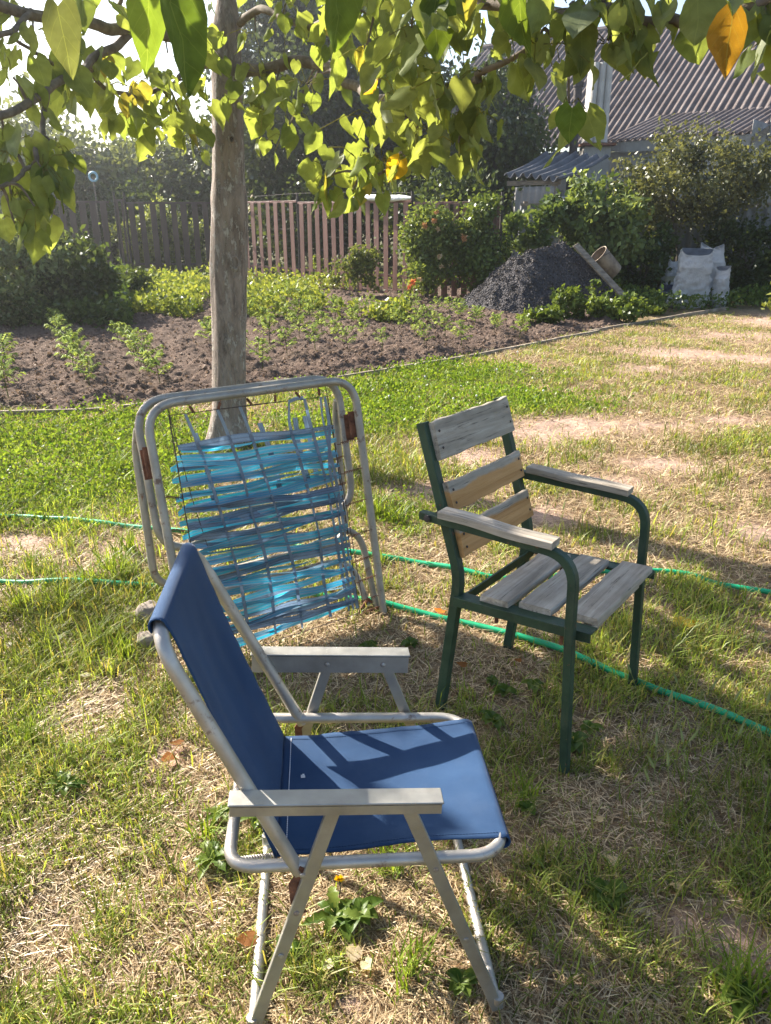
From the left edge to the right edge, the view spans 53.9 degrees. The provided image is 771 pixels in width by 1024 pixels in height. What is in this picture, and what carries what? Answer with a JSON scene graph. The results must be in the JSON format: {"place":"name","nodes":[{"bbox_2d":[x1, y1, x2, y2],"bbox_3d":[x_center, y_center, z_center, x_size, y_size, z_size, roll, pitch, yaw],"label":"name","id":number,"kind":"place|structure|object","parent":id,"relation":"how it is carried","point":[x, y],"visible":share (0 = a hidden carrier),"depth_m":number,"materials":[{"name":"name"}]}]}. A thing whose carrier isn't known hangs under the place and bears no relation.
{"place":"outdoors","nodes":[
{"label":"outdoors","id":0,"kind":"place"},
{"bbox_2d":[0,0,685,212],"label":"sky","id":1,"kind":"structure","parent":0,"point":[105,12],"materials":[{"name":"white"}]},
{"bbox_2d":[0,223,770,1023],"bbox_3d":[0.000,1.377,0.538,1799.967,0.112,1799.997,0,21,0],"label":"ground","id":2,"kind":"structure","parent":0,"point":[572,429],"depth_m":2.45,"materials":[{"name":"plant"}]},
{"bbox_2d":[8,702,57,745],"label":"grass tuft","id":3,"kind":"object","parent":2,"relation":"on","point":[26,735],"visible":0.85,"depth_m":2.23,"materials":[{"name":"plant"}]},
{"bbox_2d":[11,541,56,571],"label":"grass tuft","id":4,"kind":"object","parent":2,"relation":"on","point":[29,561],"visible":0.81,"depth_m":3.34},
{"bbox_2d":[0,71,90,213],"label":"garden tree","id":5,"kind":"object","parent":2,"relation":"on","point":[25,125],"visible":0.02,"depth_m":21.14,"materials":[{"name":"green plant"}]},
{"bbox_2d":[0,407,104,415],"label":"edging board","id":6,"kind":"object","parent":2,"relation":"on","point":[34,411],"visible":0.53,"depth_m":5.89,"materials":[{"name":"wood"}]},
{"bbox_2d":[17,571,92,611],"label":"grass tuft","id":7,"kind":"object","parent":2,"relation":"on","point":[63,595],"visible":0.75,"depth_m":3.01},
{"bbox_2d":[43,770,89,796],"bbox_3d":[-0.856,0.726,2.034,0.126,0.019,0.089,2,30,6],"label":"dandelion rosette","id":8,"kind":"object","parent":2,"relation":"on","point":[66,779],"visible":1,"depth_m":2.03,"materials":[{"name":"green plant"}]},
{"bbox_2d":[0,256,136,329],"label":"weeds","id":9,"kind":"object","parent":2,"relation":"on","point":[102,309],"visible":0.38,"depth_m":10.30,"materials":[{"name":"green plant"}]},
{"bbox_2d":[51,201,116,266],"bbox_3d":[-7.353,-6.385,17.731,1.971,1.950,0.089,0,21,0],"label":"picket fence","id":10,"kind":"object","parent":2,"relation":"on","point":[94,219],"visible":0.3,"depth_m":17.54,"materials":[{"name":"brown wood"}]},
{"bbox_2d":[57,546,133,591],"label":"grass tuft","id":11,"kind":"object","parent":2,"relation":"on","point":[92,573],"visible":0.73,"depth_m":3.18,"materials":[{"name":"plant"}]},
{"bbox_2d":[66,611,127,649],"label":"grass tuft","id":12,"kind":"object","parent":2,"relation":"on","point":[101,636],"visible":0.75,"depth_m":2.74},
{"bbox_2d":[0,116,207,264],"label":"garden tree","id":13,"kind":"object","parent":2,"relation":"on","point":[107,164],"visible":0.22,"depth_m":20.40,"materials":[{"name":"green plant"}]},
{"bbox_2d":[69,523,145,571],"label":"grass tuft","id":14,"kind":"object","parent":2,"relation":"on","point":[114,555],"visible":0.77,"depth_m":3.33,"materials":[{"name":"plant"}]},
{"bbox_2d":[91,519,145,555],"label":"grass tuft","id":15,"kind":"object","parent":2,"relation":"on","point":[132,544],"visible":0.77,"depth_m":3.46,"materials":[{"name":"plant"}]},
{"bbox_2d":[112,192,133,268],"bbox_3d":[-6.122,-6.404,17.724,0.284,1.990,0.089,0,21,0],"label":"picket fence","id":16,"kind":"object","parent":2,"relation":"on","point":[119,231],"visible":0.67,"depth_m":17.64,"materials":[{"name":"brown wood"}]},
{"bbox_2d":[99,620,147,665],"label":"grass tuft","id":17,"kind":"object","parent":2,"relation":"on","point":[124,646],"visible":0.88,"depth_m":2.65,"materials":[{"name":"plant"}]},
{"bbox_2d":[91,547,160,580],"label":"grass tuft","id":18,"kind":"object","parent":2,"relation":"on","point":[121,566],"visible":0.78,"depth_m":3.22,"materials":[{"name":"plant"}]},
{"bbox_2d":[55,162,210,265],"bbox_3d":[-6.234,-7.618,20.157,5.219,3.105,3.124,8,23,20],"label":"garden tree","id":19,"kind":"object","parent":2,"relation":"on","point":[131,195],"visible":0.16,"depth_m":19.59,"materials":[{"name":"green plant"}]},
{"bbox_2d":[135,600,156,625],"bbox_3d":[-0.900,0.390,2.897,0.112,0.097,0.097,14,25,32],"label":"stone","id":20,"kind":"object","parent":2,"relation":"on","point":[148,607],"visible":0.41,"depth_m":2.86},
{"bbox_2d":[137,631,154,649],"bbox_3d":[-0.854,0.463,2.729,0.080,0.071,0.073,0,21,0],"label":"stone","id":21,"kind":"object","parent":2,"relation":"on","point":[149,638],"visible":0.62,"depth_m":2.70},
{"bbox_2d":[98,193,210,275],"bbox_3d":[-5.612,-6.704,18.698,2.992,2.196,1.334,0,21,0],"label":"garden tree","id":22,"kind":"object","parent":2,"relation":"on","point":[150,235],"visible":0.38,"depth_m":18.56,"materials":[{"name":"green plant"}]},
{"bbox_2d":[126,202,210,274],"bbox_3d":[-4.874,-6.377,17.740,2.201,1.930,0.099,0,21,0],"label":"picket fence","id":23,"kind":"object","parent":2,"relation":"on","point":[166,251],"visible":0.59,"depth_m":17.66,"materials":[{"name":"brown wood"}]},
{"bbox_2d":[84,100,258,266],"bbox_3d":[-6.743,-9.545,23.358,6.494,5.277,5.394,0,21,0],"label":"garden tree","id":24,"kind":"object","parent":2,"relation":"on","point":[166,149],"visible":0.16,"depth_m":21.91,"materials":[{"name":"green plant"}]},
{"bbox_2d":[141,787,240,851],"bbox_3d":[-0.456,0.769,1.873,0.244,0.106,0.273,7,23,18],"label":"grass tuft","id":25,"kind":"object","parent":2,"relation":"on","point":[210,829],"visible":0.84,"depth_m":1.89,"materials":[{"name":"plant"}]},
{"bbox_2d":[193,839,225,881],"bbox_3d":[-0.406,0.817,1.794,0.127,0.024,0.132,-5,19,17],"label":"dandelion rosette","id":26,"kind":"object","parent":2,"relation":"on","point":[203,867],"visible":0.84,"depth_m":1.80,"materials":[{"name":"green plant"}]},
{"bbox_2d":[201,803,229,825],"bbox_3d":[-0.421,0.772,1.938,0.089,0.017,0.081,-10,23,-23],"label":"dandelion rosette","id":27,"kind":"object","parent":2,"relation":"on","point":[218,815],"visible":0.63,"depth_m":1.95,"materials":[{"name":"green plant"}]},
{"bbox_2d":[132,375,386,675],"bbox_3d":[-0.438,0.011,2.726,0.828,0.937,0.204,-14,13,-31],"label":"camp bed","id":28,"kind":"object","parent":2,"relation":"on","point":[210,533],"visible":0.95,"depth_m":2.66,"materials":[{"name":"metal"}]},
{"bbox_2d":[124,262,413,322],"bbox_3d":[-3.003,-4.240,14.156,7.145,0.634,7.505,0,21,0],"label":"vegetable foliage","id":29,"kind":"object","parent":2,"relation":"on","point":[178,294],"visible":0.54,"depth_m":11.90,"materials":[{"name":"plant"}]},
{"bbox_2d":[155,0,385,268],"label":"garden tree","id":30,"kind":"object","parent":2,"relation":"on","point":[261,170],"visible":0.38,"depth_m":19.38,"materials":[{"name":"green plant"}]},
{"bbox_2d":[248,194,300,280],"bbox_3d":[-2.793,-6.023,16.835,2.751,1.930,0.099,20,29,41],"label":"picket fence","id":31,"kind":"object","parent":2,"relation":"on","point":[293,268],"visible":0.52,"depth_m":16.37,"materials":[{"name":"brown wood"}]},
{"bbox_2d":[0,285,624,409],"bbox_3d":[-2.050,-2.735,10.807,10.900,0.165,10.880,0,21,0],"label":"soil bed","id":32,"kind":"object","parent":2,"relation":"on","point":[346,294],"visible":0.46,"depth_m":8.59,"materials":[{"name":"soil"}]},
{"bbox_2d":[0,332,17,361],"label":"tomato seedling","id":33,"kind":"object","parent":32,"relation":"on","point":[8,347],"visible":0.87,"depth_m":7.57,"materials":[{"name":"green plant"}]},
{"bbox_2d":[0,359,26,397],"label":"tomato seedling","id":34,"kind":"object","parent":32,"relation":"on","point":[2,371],"visible":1,"depth_m":6.28,"materials":[{"name":"green plant"}]},
{"bbox_2d":[0,207,78,326],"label":"lilac bush","id":35,"kind":"object","parent":32,"relation":"on","point":[10,260],"visible":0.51,"depth_m":10.29,"materials":[{"name":"green plant"}]},
{"bbox_2d":[54,332,80,366],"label":"tomato seedling","id":36,"kind":"object","parent":32,"relation":"on","point":[68,340],"visible":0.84,"depth_m":7.28,"materials":[{"name":"green plant"}]},
{"bbox_2d":[14,224,130,319],"bbox_3d":[-4.622,-3.384,10.972,1.688,1.465,1.470,6,22,14],"label":"elder bush","id":37,"kind":"object","parent":32,"relation":"on","point":[90,257],"visible":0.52,"depth_m":10.75,"materials":[{"name":"green plant"}]},
{"bbox_2d":[60,342,97,376],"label":"tomato seedling","id":38,"kind":"object","parent":32,"relation":"on","point":[76,352],"visible":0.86,"depth_m":6.83,"materials":[{"name":"green plant"}]},
{"bbox_2d":[72,354,101,385],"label":"tomato seedling","id":39,"kind":"object","parent":32,"relation":"on","point":[88,368],"visible":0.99,"depth_m":6.45,"materials":[{"name":"green plant"}]},
{"bbox_2d":[97,261,158,292],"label":"bush","id":40,"kind":"object","parent":32,"relation":"on","point":[139,278],"visible":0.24,"depth_m":12.28,"materials":[{"name":"green plant"}]},
{"bbox_2d":[125,330,165,366],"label":"tomato seedling","id":41,"kind":"object","parent":32,"relation":"on","point":[149,336],"visible":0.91,"depth_m":7.57,"materials":[{"name":"green plant"}]},
{"bbox_2d":[139,349,173,381],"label":"tomato seedling","id":42,"kind":"object","parent":32,"relation":"on","point":[152,361],"visible":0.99,"depth_m":6.82,"materials":[{"name":"green plant"}]},
{"bbox_2d":[249,336,274,369],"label":"tomato seedling","id":43,"kind":"object","parent":32,"relation":"on","point":[261,342],"visible":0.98,"depth_m":7.37,"materials":[{"name":"green plant"}]},
{"bbox_2d":[253,313,284,343],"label":"tomato seedling","id":44,"kind":"object","parent":32,"relation":"on","point":[266,323],"visible":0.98,"depth_m":8.87,"materials":[{"name":"green plant"}]},
{"bbox_2d":[320,237,385,296],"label":"fence weed","id":45,"kind":"object","parent":32,"relation":"on","point":[362,259],"visible":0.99,"depth_m":13.94,"materials":[{"name":"green plant"}]},
{"bbox_2d":[392,193,467,299],"bbox_3d":[0.772,-4.582,13.226,1.316,1.828,1.170,0,21,0],"label":"rose bush","id":46,"kind":"object","parent":32,"relation":"on","point":[423,241],"visible":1,"depth_m":13.06,"materials":[{"name":"green plant"}]},
{"bbox_2d":[450,320,472,345],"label":"tomato seedling","id":47,"kind":"object","parent":32,"relation":"on","point":[458,332],"visible":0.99,"depth_m":8.73,"materials":[{"name":"green plant"}]},
{"bbox_2d":[515,303,564,323],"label":"weed clump","id":48,"kind":"object","parent":32,"relation":"on","point":[548,315],"visible":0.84,"depth_m":10.33,"materials":[{"name":"green plant"}]},
{"bbox_2d":[502,187,597,257],"bbox_3d":[2.950,-4.671,13.323,1.886,1.937,0.963,0,21,0],"label":"elder sapling","id":49,"kind":"object","parent":32,"relation":"on","point":[553,212],"visible":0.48,"depth_m":13.05,"materials":[{"name":"green plant"}]},
{"bbox_2d":[549,283,587,318],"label":"weed clump","id":50,"kind":"object","parent":32,"relation":"on","point":[572,298],"visible":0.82,"depth_m":11.09,"materials":[{"name":"green plant"}]},
{"bbox_2d":[0,352,634,556],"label":"ground cover","id":51,"kind":"object","parent":2,"relation":"on","point":[373,403],"visible":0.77,"depth_m":5.52,"materials":[{"name":"green plant"}]},
{"bbox_2d":[247,158,410,274],"bbox_3d":[-1.238,-7.358,19.075,4.889,3.283,3.027,0,21,0],"label":"garden tree","id":52,"kind":"object","parent":2,"relation":"on","point":[306,197],"visible":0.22,"depth_m":18.75,"materials":[{"name":"green plant"}]},
{"bbox_2d":[148,543,510,1023],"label":"folding chair","id":53,"kind":"object","parent":2,"relation":"on","point":[421,786],"visible":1,"depth_m":1.46,"materials":[{"name":"fabric"}]},
{"bbox_2d":[301,886,363,942],"bbox_3d":[-0.104,0.881,1.650,0.126,0.031,0.115,13,25,31],"label":"dandelion rosette","id":54,"kind":"object","parent":2,"relation":"on","point":[328,914],"visible":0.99,"depth_m":1.66,"materials":[{"name":"green plant"}]},
{"bbox_2d":[346,944,361,962],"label":"fallen leaf","id":55,"kind":"object","parent":2,"relation":"on","point":[353,954],"visible":1,"depth_m":1.58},
{"bbox_2d":[297,191,413,293],"bbox_3d":[-0.651,-5.265,14.942,3.141,1.900,0.099,19,28,39],"label":"picket fence","id":56,"kind":"object","parent":2,"relation":"on","point":[385,245],"visible":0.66,"depth_m":14.84,"materials":[{"name":"brown wood"}]},
{"bbox_2d":[353,194,410,201],"bbox_3d":[-0.102,-5.823,14.062,1.543,0.141,0.104,19,28,40],"label":"white sheet","id":57,"kind":"object","parent":56,"relation":"on","point":[371,197],"visible":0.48,"depth_m":13.79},
{"bbox_2d":[335,896,383,935],"bbox_3d":[-0.063,0.877,1.661,0.099,0.019,0.112,3,21,26],"label":"plantain rosette","id":58,"kind":"object","parent":2,"relation":"on","point":[367,905],"visible":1,"depth_m":1.65,"materials":[{"name":"green plant"}]},
{"bbox_2d":[354,844,415,892],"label":"grass tuft","id":59,"kind":"object","parent":2,"relation":"on","point":[392,868],"visible":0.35,"depth_m":1.78,"materials":[{"name":"plant"}]},
{"bbox_2d":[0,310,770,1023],"bbox_3d":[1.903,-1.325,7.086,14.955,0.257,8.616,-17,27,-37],"label":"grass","id":60,"kind":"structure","parent":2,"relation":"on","point":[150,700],"depth_m":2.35,"materials":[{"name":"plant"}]},
{"bbox_2d":[236,930,256,945],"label":"fallen leaf","id":61,"kind":"object","parent":60,"relation":"on","point":[244,939],"visible":0.95,"depth_m":1.60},
{"bbox_2d":[0,0,770,451],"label":"catalpa tree","id":62,"kind":"object","parent":2,"relation":"on","point":[416,90],"visible":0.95,"depth_m":2.73,"materials":[{"name":"green plant"}]},
{"bbox_2d":[0,514,770,736],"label":"garden hose","id":63,"kind":"object","parent":2,"relation":"on","point":[548,644],"visible":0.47,"depth_m":2.95,"materials":[{"name":"rubber"}]},
{"bbox_2d":[305,1,488,265],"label":"garden tree","id":64,"kind":"object","parent":2,"relation":"on","point":[389,144],"visible":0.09,"depth_m":20.64,"materials":[{"name":"green plant"}]},
{"bbox_2d":[373,492,422,525],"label":"grass tuft","id":65,"kind":"object","parent":2,"relation":"on","point":[399,514],"visible":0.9,"depth_m":3.83,"materials":[{"name":"plant"}]},
{"bbox_2d":[337,355,463,378],"bbox_3d":[0.197,-1.460,7.667,1.688,0.064,0.046,-17,27,-37],"label":"edging board","id":66,"kind":"object","parent":2,"relation":"on","point":[362,373],"visible":0.45,"depth_m":7.49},
{"bbox_2d":[354,911,468,1000],"bbox_3d":[0.048,0.903,1.523,0.237,0.118,0.225,-2,22,-6],"label":"grass tuft","id":67,"kind":"object","parent":2,"relation":"on","point":[417,949],"visible":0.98,"depth_m":1.54,"materials":[{"name":"plant"}]},
{"bbox_2d":[354,160,536,284],"bbox_3d":[1.415,-6.214,16.587,4.219,3.014,2.589,0,21,0],"label":"garden tree","id":68,"kind":"object","parent":2,"relation":"on","point":[467,184],"visible":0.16,"depth_m":15.95,"materials":[{"name":"green plant"}]},
{"bbox_2d":[413,192,503,297],"bbox_3d":[1.268,-4.737,13.635,1.648,1.870,0.086,8,23,20],"label":"picket fence","id":69,"kind":"object","parent":2,"relation":"on","point":[453,282],"visible":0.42,"depth_m":13.46,"materials":[{"name":"brown wood"}]},
{"bbox_2d":[446,967,477,997],"bbox_3d":[0.151,0.937,1.520,0.068,0.016,0.069,11,24,21],"label":"plantain rosette","id":70,"kind":"object","parent":2,"relation":"on","point":[455,974],"visible":0.93,"depth_m":1.52,"materials":[{"name":"green plant"}]},
{"bbox_2d":[439,187,517,296],"bbox_3d":[1.607,-4.604,13.241,1.439,1.991,1.146,0,21,0],"label":"rose bush","id":71,"kind":"object","parent":2,"relation":"on","point":[479,256],"visible":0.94,"depth_m":13.01,"materials":[{"name":"green plant"}]},
{"bbox_2d":[479,709,503,730],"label":"plantain rosette","id":72,"kind":"object","parent":2,"relation":"on","point":[487,718],"visible":0.98,"depth_m":2.29,"materials":[{"name":"green plant"}]},
{"bbox_2d":[410,32,576,244],"bbox_3d":[2.433,-8.376,18.356,3.768,5.418,4.519,-7,22,-16],"label":"garden tree","id":73,"kind":"object","parent":2,"relation":"on","point":[514,147],"visible":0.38,"depth_m":17.19,"materials":[{"name":"green plant"}]},
{"bbox_2d":[491,683,516,696],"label":"plantain rosette","id":74,"kind":"object","parent":2,"relation":"on","point":[504,689],"visible":0.95,"depth_m":2.44,"materials":[{"name":"green plant"}]},
{"bbox_2d":[485,751,570,805],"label":"grass tuft","id":75,"kind":"object","parent":2,"relation":"on","point":[524,794],"visible":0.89,"depth_m":2.02,"materials":[{"name":"plant"}]},
{"bbox_2d":[522,679,543,693],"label":"plantain rosette","id":76,"kind":"object","parent":2,"relation":"on","point":[533,685],"visible":0.98,"depth_m":2.46,"materials":[{"name":"green plant"}]},
{"bbox_2d":[467,330,599,358],"bbox_3d":[1.863,-2.031,9.125,0.042,0.064,2.723,20,29,41],"label":"edging board","id":77,"kind":"object","parent":2,"relation":"on","point":[532,343],"visible":0.56,"depth_m":9.00,"materials":[{"name":"wood"}]},
{"bbox_2d":[416,396,654,773],"bbox_3d":[0.452,0.166,2.299,0.573,0.916,0.580,15,25,35],"label":"garden armchair","id":78,"kind":"object","parent":2,"relation":"on","point":[601,602],"visible":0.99,"depth_m":2.21,"materials":[{"name":"green paint"}]},
{"bbox_2d":[459,241,622,313],"bbox_3d":[2.800,-3.800,12.688,3.800,1.388,4.000,0,21,0],"label":"gravel heap","id":79,"kind":"object","parent":2,"relation":"on","point":[518,284],"visible":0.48,"depth_m":12.09,"materials":[{"name":"gravel"}]},
{"bbox_2d":[573,243,629,301],"bbox_3d":[3.485,-3.759,12.060,1.070,0.969,0.127,12,24,27],"label":"leaning plank","id":80,"kind":"object","parent":79,"relation":"on","point":[597,268],"visible":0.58,"depth_m":12.05,"materials":[{"name":"grey wood"}]},
{"bbox_2d":[591,246,620,277],"bbox_3d":[3.584,-4.054,12.330,0.527,0.517,0.374,0,21,0],"label":"tin bucket","id":81,"kind":"object","parent":79,"relation":"on","point":[603,257],"visible":0.81,"depth_m":12.25,"materials":[{"name":"metal"}]},
{"bbox_2d":[504,150,608,256],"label":"shed","id":82,"kind":"structure","parent":2,"relation":"on","point":[557,168],"depth_m":15.86,"materials":[{"name":"grey metal"}]},
{"bbox_2d":[566,81,583,189],"bbox_3d":[4.302,-7.626,17.633,0.240,4.233,0.234,0,21,0],"label":"stove pipe","id":83,"kind":"object","parent":2,"relation":"on","point":[579,86],"visible":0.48,"depth_m":16.97,"materials":[{"name":"metal"}]},
{"bbox_2d":[571,731,588,753],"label":"plantain rosette","id":84,"kind":"object","parent":2,"relation":"on","point":[577,742],"visible":0.75,"depth_m":2.20,"materials":[{"name":"green plant"}]},
{"bbox_2d":[579,720,604,734],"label":"plantain rosette","id":85,"kind":"object","parent":2,"relation":"on","point":[590,724],"visible":0.96,"depth_m":2.27,"materials":[{"name":"green plant"}]},
{"bbox_2d":[568,292,618,318],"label":"weed clump","id":86,"kind":"object","parent":2,"relation":"on","point":[595,307],"visible":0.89,"depth_m":10.90,"materials":[{"name":"green plant"}]},
{"bbox_2d":[585,877,627,909],"bbox_3d":[0.496,0.855,1.711,0.092,0.022,0.090,17,26,23],"label":"plantain rosette","id":87,"kind":"object","parent":2,"relation":"on","point":[598,891],"visible":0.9,"depth_m":1.71,"materials":[{"name":"green plant"}]},
{"bbox_2d":[553,167,660,283],"bbox_3d":[3.825,-4.739,13.218,1.845,2.355,1.610,0,21,0],"label":"cherry bush","id":88,"kind":"object","parent":2,"relation":"on","point":[603,215],"visible":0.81,"depth_m":12.85,"materials":[{"name":"green plant"}]},
{"bbox_2d":[445,26,770,197],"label":"barn","id":89,"kind":"structure","parent":2,"relation":"on","point":[685,86],"depth_m":21.64,"materials":[{"name":"metal"}]},
{"bbox_2d":[577,62,616,193],"bbox_3d":[4.947,-7.996,18.025,0.780,4.635,0.620,0,21,0],"label":"chimney","id":90,"kind":"object","parent":89,"relation":"on","point":[599,95],"visible":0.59,"depth_m":17.36,"materials":[{"name":"metal"}]},
{"bbox_2d":[607,291,654,322],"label":"weed clump","id":91,"kind":"object","parent":2,"relation":"on","point":[632,308],"visible":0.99,"depth_m":10.79,"materials":[{"name":"green plant"}]},
{"bbox_2d":[517,201,770,290],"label":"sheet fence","id":92,"kind":"object","parent":2,"relation":"on","point":[686,239],"visible":0.05,"depth_m":14.46,"materials":[{"name":"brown metal"}]},
{"bbox_2d":[617,219,683,296],"bbox_3d":[4.564,-4.426,13.410,1.309,1.418,1.057,6,22,15],"label":"shade bush","id":93,"kind":"object","parent":2,"relation":"on","point":[650,276],"visible":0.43,"depth_m":13.24,"materials":[{"name":"green plant"}]},
{"bbox_2d":[640,297,667,315],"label":"weed clump","id":94,"kind":"object","parent":2,"relation":"on","point":[660,309],"visible":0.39,"depth_m":11.86,"materials":[{"name":"green plant"}]},
{"bbox_2d":[545,278,770,312],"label":"hedge bottom weeds","id":95,"kind":"object","parent":2,"relation":"on","point":[735,295],"visible":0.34,"depth_m":12.51,"materials":[{"name":"green plant"}]},
{"bbox_2d":[588,307,727,331],"bbox_3d":[4.159,-2.871,11.267,4.008,0.064,0.055,-18,28,-39],"label":"edging board","id":96,"kind":"object","parent":2,"relation":"on","point":[673,317],"visible":0.77,"depth_m":11.28,"materials":[{"name":"wood"}]},
{"bbox_2d":[659,260,678,301],"bbox_3d":[5.018,-4.063,13.261,0.454,0.812,0.285,-9,23,-21],"label":"sack","id":97,"kind":"object","parent":2,"relation":"on","point":[669,276],"visible":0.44,"depth_m":13.16,"materials":[{"name":"fabric"}]},
{"bbox_2d":[606,112,770,261],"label":"plum tree","id":98,"kind":"object","parent":2,"relation":"on","point":[741,182],"visible":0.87,"depth_m":13.09,"materials":[{"name":"green plant"}]},
{"bbox_2d":[607,106,770,202],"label":"annex","id":99,"kind":"object","parent":2,"relation":"on","point":[753,119],"visible":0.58,"depth_m":17.81,"materials":[{"name":"metal"}]},
{"bbox_2d":[666,248,713,308],"bbox_3d":[5.090,-3.898,12.636,0.738,0.962,0.357,-3,22,-6],"label":"sack","id":100,"kind":"object","parent":2,"relation":"on","point":[694,270],"visible":0.88,"depth_m":12.51,"materials":[{"name":"fabric"}]},
{"bbox_2d":[701,242,725,304],"bbox_3d":[5.626,-4.112,13.070,0.502,1.036,0.353,5,22,13],"label":"sack","id":101,"kind":"object","parent":2,"relation":"on","point":[718,258],"visible":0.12,"depth_m":12.90,"materials":[{"name":"fabric"}]},
{"bbox_2d":[711,266,730,307],"bbox_3d":[5.620,-3.768,12.687,0.279,0.683,0.286,11,24,27],"label":"sack","id":102,"kind":"object","parent":2,"relation":"on","point":[721,281],"visible":0.89,"depth_m":12.61,"materials":[{"name":"fabric"}]},
{"bbox_2d":[688,904,770,1010],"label":"grass tuft","id":103,"kind":"object","parent":2,"relation":"on","point":[756,962],"visible":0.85,"depth_m":1.51,"materials":[{"name":"plant"}]},
{"bbox_2d":[689,195,770,301],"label":"plum tree","id":104,"kind":"object","parent":2,"relation":"on","point":[733,236],"visible":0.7,"depth_m":13.29,"materials":[{"name":"green plant"}]},
{"bbox_2d":[693,909,770,1023],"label":"grass tuft","id":105,"kind":"object","parent":2,"relation":"on","point":[766,982],"visible":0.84,"depth_m":1.50,"materials":[{"name":"plant"}]},
{"bbox_2d":[719,971,758,1021],"bbox_3d":[0.693,0.948,1.484,0.071,0.019,0.113,5,22,12],"label":"plantain rosette","id":106,"kind":"object","parent":2,"relation":"on","point":[738,1008],"visible":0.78,"depth_m":1.48,"materials":[{"name":"green plant"}]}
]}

